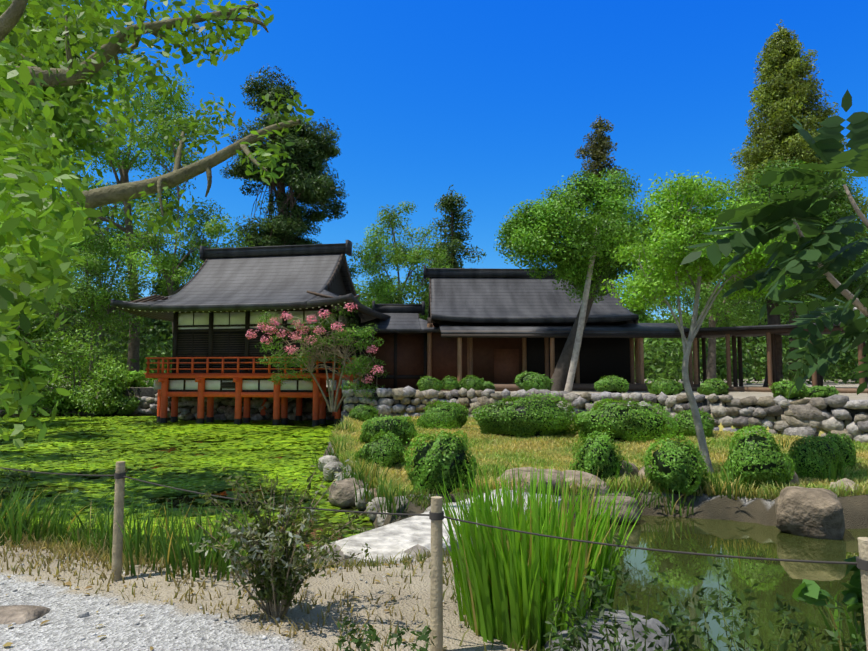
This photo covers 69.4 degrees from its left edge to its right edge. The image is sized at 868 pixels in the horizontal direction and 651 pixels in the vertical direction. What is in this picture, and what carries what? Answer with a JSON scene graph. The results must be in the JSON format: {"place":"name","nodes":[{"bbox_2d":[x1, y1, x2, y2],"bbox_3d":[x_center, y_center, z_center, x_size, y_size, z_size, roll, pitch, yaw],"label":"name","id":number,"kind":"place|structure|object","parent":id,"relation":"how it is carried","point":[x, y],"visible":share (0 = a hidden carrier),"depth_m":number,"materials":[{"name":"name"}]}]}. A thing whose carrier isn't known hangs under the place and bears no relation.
{"place":"outdoors","nodes":[
{"label":"outdoors","id":0,"kind":"place"},
{"bbox_2d":[0,415,374,553],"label":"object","id":1,"kind":"object","parent":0,"point":[188,499],"depth_m":12.26,"materials":[{"name":"green plant"}]},
{"bbox_2d":[0,416,374,553],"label":"lily pads","id":2,"kind":"object","parent":1,"relation":"in","point":[257,450],"visible":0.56,"depth_m":17.14,"materials":[{"name":"green plant"}]},
{"bbox_2d":[156,415,340,425],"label":"pavilion post bases","id":3,"kind":"object","parent":1,"relation":"in","point":[247,420],"visible":0.15,"depth_m":30.19,"materials":[{"name":"grey stone"}]},
{"bbox_2d":[144,356,362,419],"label":"wooden balcony","id":4,"kind":"structure","parent":3,"relation":"on","point":[318,410],"depth_m":30.07,"materials":[{"name":"red wood"}]},
{"bbox_2d":[116,290,384,391],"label":"pavilion","id":5,"kind":"structure","parent":4,"relation":"on","point":[210,342],"depth_m":30.89,"materials":[{"name":"black wood"}]},
{"bbox_2d":[110,253,389,322],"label":"pavilion roof","id":6,"kind":"structure","parent":5,"relation":"on","point":[280,282],"depth_m":31.61,"materials":[{"name":"grey tile"}]},
{"bbox_2d":[182,253,356,298],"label":"pavilion roof gables","id":7,"kind":"object","parent":6,"relation":"attached to","point":[335,284],"visible":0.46,"depth_m":33.44,"materials":[{"name":"black wood"}]},
{"bbox_2d":[199,240,351,260],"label":"roof ridge","id":8,"kind":"structure","parent":0,"point":[344,248],"depth_m":33.87,"materials":[{"name":"grey tile"}]},
{"bbox_2d":[372,301,424,314],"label":"roof ridge","id":9,"kind":"structure","parent":0,"point":[401,308],"depth_m":35.25,"materials":[{"name":"black tile"}]},
{"bbox_2d":[0,379,867,650],"bbox_3d":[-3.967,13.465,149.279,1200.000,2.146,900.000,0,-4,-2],"label":"ground","id":10,"kind":"structure","parent":0,"point":[162,625],"depth_m":4.16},
{"bbox_2d":[19,157,126,381],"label":"tree","id":11,"kind":"object","parent":10,"relation":"on","point":[103,225],"depth_m":53.26,"materials":[{"name":"green plant"}]},
{"bbox_2d":[0,248,157,416],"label":"bush","id":12,"kind":"object","parent":10,"relation":"on","point":[120,376],"depth_m":38.00,"materials":[{"name":"green plant"}]},
{"bbox_2d":[55,50,227,373],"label":"tree","id":13,"kind":"object","parent":10,"relation":"on","point":[103,244],"depth_m":46.71,"materials":[{"name":"green plant"}]},
{"bbox_2d":[0,0,314,448],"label":"tree","id":14,"kind":"object","parent":10,"relation":"on","point":[31,211],"depth_m":7.13,"materials":[{"name":"green plant"}]},
{"bbox_2d":[109,96,253,336],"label":"tree","id":15,"kind":"object","parent":10,"relation":"on","point":[162,258],"depth_m":42.26,"materials":[{"name":"green plant"}]},
{"bbox_2d":[3,543,452,649],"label":"fallen leaves","id":16,"kind":"object","parent":10,"relation":"on","point":[45,621],"visible":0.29,"depth_m":4.34,"materials":[{"name":"brown plant"}]},
{"bbox_2d":[0,546,461,648],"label":"path pebbles","id":17,"kind":"object","parent":10,"relation":"on","point":[82,614],"visible":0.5,"depth_m":3.96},
{"bbox_2d":[220,66,349,246],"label":"tree","id":18,"kind":"object","parent":10,"relation":"on","point":[304,156],"depth_m":49.73,"materials":[{"name":"green plant"}]},
{"bbox_2d":[246,303,388,411],"bbox_3d":[-5.113,1.452,28.200,6.257,4.867,3.359,0,-4,-2],"label":"crape myrtle tree","id":19,"kind":"object","parent":10,"relation":"on","point":[358,333],"depth_m":28.09,"materials":[{"name":"plant"}]},
{"bbox_2d":[346,201,453,319],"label":"tree","id":20,"kind":"object","parent":10,"relation":"on","point":[379,286],"depth_m":53.70,"materials":[{"name":"green plant"}]},
{"bbox_2d":[0,455,861,650],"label":"rocks","id":21,"kind":"object","parent":10,"relation":"on","point":[817,513],"visible":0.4,"depth_m":9.39,"materials":[{"name":"grey stone"}]},
{"bbox_2d":[0,420,864,650],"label":"iris clumps","id":22,"kind":"object","parent":10,"relation":"on","point":[513,584],"visible":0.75,"depth_m":3.89,"materials":[{"name":"green plant"}]},
{"bbox_2d":[0,459,866,650],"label":"shrubs","id":23,"kind":"object","parent":10,"relation":"on","point":[809,591],"depth_m":3.37,"materials":[{"name":"green plant"}]},
{"bbox_2d":[5,292,867,383],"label":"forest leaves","id":24,"kind":"object","parent":10,"relation":"on","point":[660,355],"visible":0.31,"depth_m":52.85,"materials":[{"name":"green plant"}]},
{"bbox_2d":[13,178,867,380],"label":"forest","id":25,"kind":"object","parent":10,"relation":"on","point":[167,332],"depth_m":69.79,"materials":[{"name":"green plant"}]},
{"bbox_2d":[325,489,560,563],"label":"stone slab","id":26,"kind":"structure","parent":10,"relation":"on","point":[395,538],"depth_m":6.22,"materials":[{"name":"grey stone"}]},
{"bbox_2d":[29,295,867,379],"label":"shrubs","id":27,"kind":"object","parent":10,"relation":"on","point":[109,338],"depth_m":82.31,"materials":[{"name":"green plant"}]},
{"bbox_2d":[41,371,857,495],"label":"trimmed shrubs","id":28,"kind":"object","parent":10,"relation":"on","point":[675,466],"visible":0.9,"depth_m":16.96,"materials":[{"name":"green plant"}]},
{"bbox_2d":[418,185,486,306],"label":"conifer","id":29,"kind":"object","parent":10,"relation":"on","point":[446,205],"depth_m":60.35,"materials":[{"name":"green plant"}]},
{"bbox_2d":[111,461,867,650],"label":"fence posts","id":30,"kind":"object","parent":10,"relation":"on","point":[436,610],"visible":0.92,"depth_m":3.53,"materials":[{"name":"brown wood"}]},
{"bbox_2d":[493,167,701,391],"bbox_3d":[7.888,-2.207,29.784,10.061,11.143,6.638,0,-4,-2],"label":"hall tree","id":31,"kind":"object","parent":10,"relation":"on","point":[525,234],"depth_m":28.89,"materials":[{"name":"green plant"}]},
{"bbox_2d":[361,318,844,388],"bbox_3d":[12.131,1.429,32.466,33.253,3.780,12.998,-2,-5,20],"label":"hall timber","id":32,"kind":"object","parent":10,"relation":"on","point":[602,355],"visible":0.38,"depth_m":33.29,"materials":[{"name":"brown wood"}]},
{"bbox_2d":[339,313,439,332],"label":"roof","id":33,"kind":"structure","parent":32,"relation":"attached to","point":[403,323],"depth_m":33.19,"materials":[{"name":"grey tile"}]},
{"bbox_2d":[431,277,638,322],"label":"hall roof","id":34,"kind":"structure","parent":32,"relation":"on","point":[494,300],"depth_m":34.52,"materials":[{"name":"grey tile"}]},
{"bbox_2d":[428,277,636,323],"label":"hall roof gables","id":35,"kind":"object","parent":34,"relation":"attached to","point":[429,312],"visible":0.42,"depth_m":35.69,"materials":[{"name":"black wood"}]},
{"bbox_2d":[575,114,631,263],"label":"thin conifer","id":36,"kind":"object","parent":10,"relation":"on","point":[597,149],"depth_m":63.30,"materials":[{"name":"green plant"}]},
{"bbox_2d":[427,324,867,392],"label":"wooden posts","id":37,"kind":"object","parent":10,"relation":"on","point":[506,367],"depth_m":30.39,"materials":[{"name":"brown wood"}]},
{"bbox_2d":[439,322,848,334],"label":"veranda roof","id":38,"kind":"structure","parent":37,"relation":"on","point":[494,328],"depth_m":31.13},
{"bbox_2d":[600,170,800,473],"bbox_3d":[5.646,-0.040,13.170,4.105,6.402,3.605,0,-4,-2],"label":"lawn tree","id":39,"kind":"object","parent":10,"relation":"on","point":[665,265],"depth_m":12.88,"materials":[{"name":"green plant"}]},
{"bbox_2d":[630,174,804,380],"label":"tree","id":40,"kind":"object","parent":10,"relation":"on","point":[705,293],"depth_m":48.19,"materials":[{"name":"green plant"}]},
{"bbox_2d":[709,156,867,386],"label":"tree","id":41,"kind":"object","parent":10,"relation":"on","point":[837,212],"depth_m":29.64,"materials":[{"name":"green plant"}]},
{"bbox_2d":[723,20,867,381],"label":"tall conifer","id":42,"kind":"object","parent":10,"relation":"on","point":[778,101],"depth_m":56.87,"materials":[{"name":"green plant"}]},
{"bbox_2d":[0,415,867,650],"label":"grass","id":43,"kind":"structure","parent":0,"point":[527,451],"depth_m":10.63,"materials":[{"name":"green plant"}]},
{"bbox_2d":[0,386,867,443],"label":"stone wall","id":44,"kind":"structure","parent":0,"point":[809,417],"depth_m":23.50,"materials":[{"name":"grey stone"}]},
{"bbox_2d":[0,467,867,570],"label":"fence rope","id":45,"kind":"object","parent":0,"point":[859,563],"visible":0.88,"depth_m":3.33,"materials":[{"name":"black fabric"}]},
{"bbox_2d":[17,0,867,319],"label":"sky","id":46,"kind":"structure","parent":0,"point":[494,101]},
{"bbox_2d":[364,323,521,388],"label":"hall board walls","id":47,"kind":"structure","parent":0,"point":[410,354],"depth_m":33.08,"materials":[{"name":"brown wood"}]},
{"bbox_2d":[423,265,616,279],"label":"roof ridge","id":48,"kind":"structure","parent":0,"point":[466,272],"depth_m":36.65,"materials":[{"name":"black tile"}]},
{"bbox_2d":[574,515,867,650],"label":"pond water","id":49,"kind":"structure","parent":0,"point":[724,537],"depth_m":7.66,"materials":[{"name":"green liquid"}]},
{"bbox_2d":[680,89,867,400],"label":"walnut branch","id":50,"kind":"object","parent":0,"point":[770,220],"depth_m":3.11,"materials":[{"name":"green plant"}]}
]}

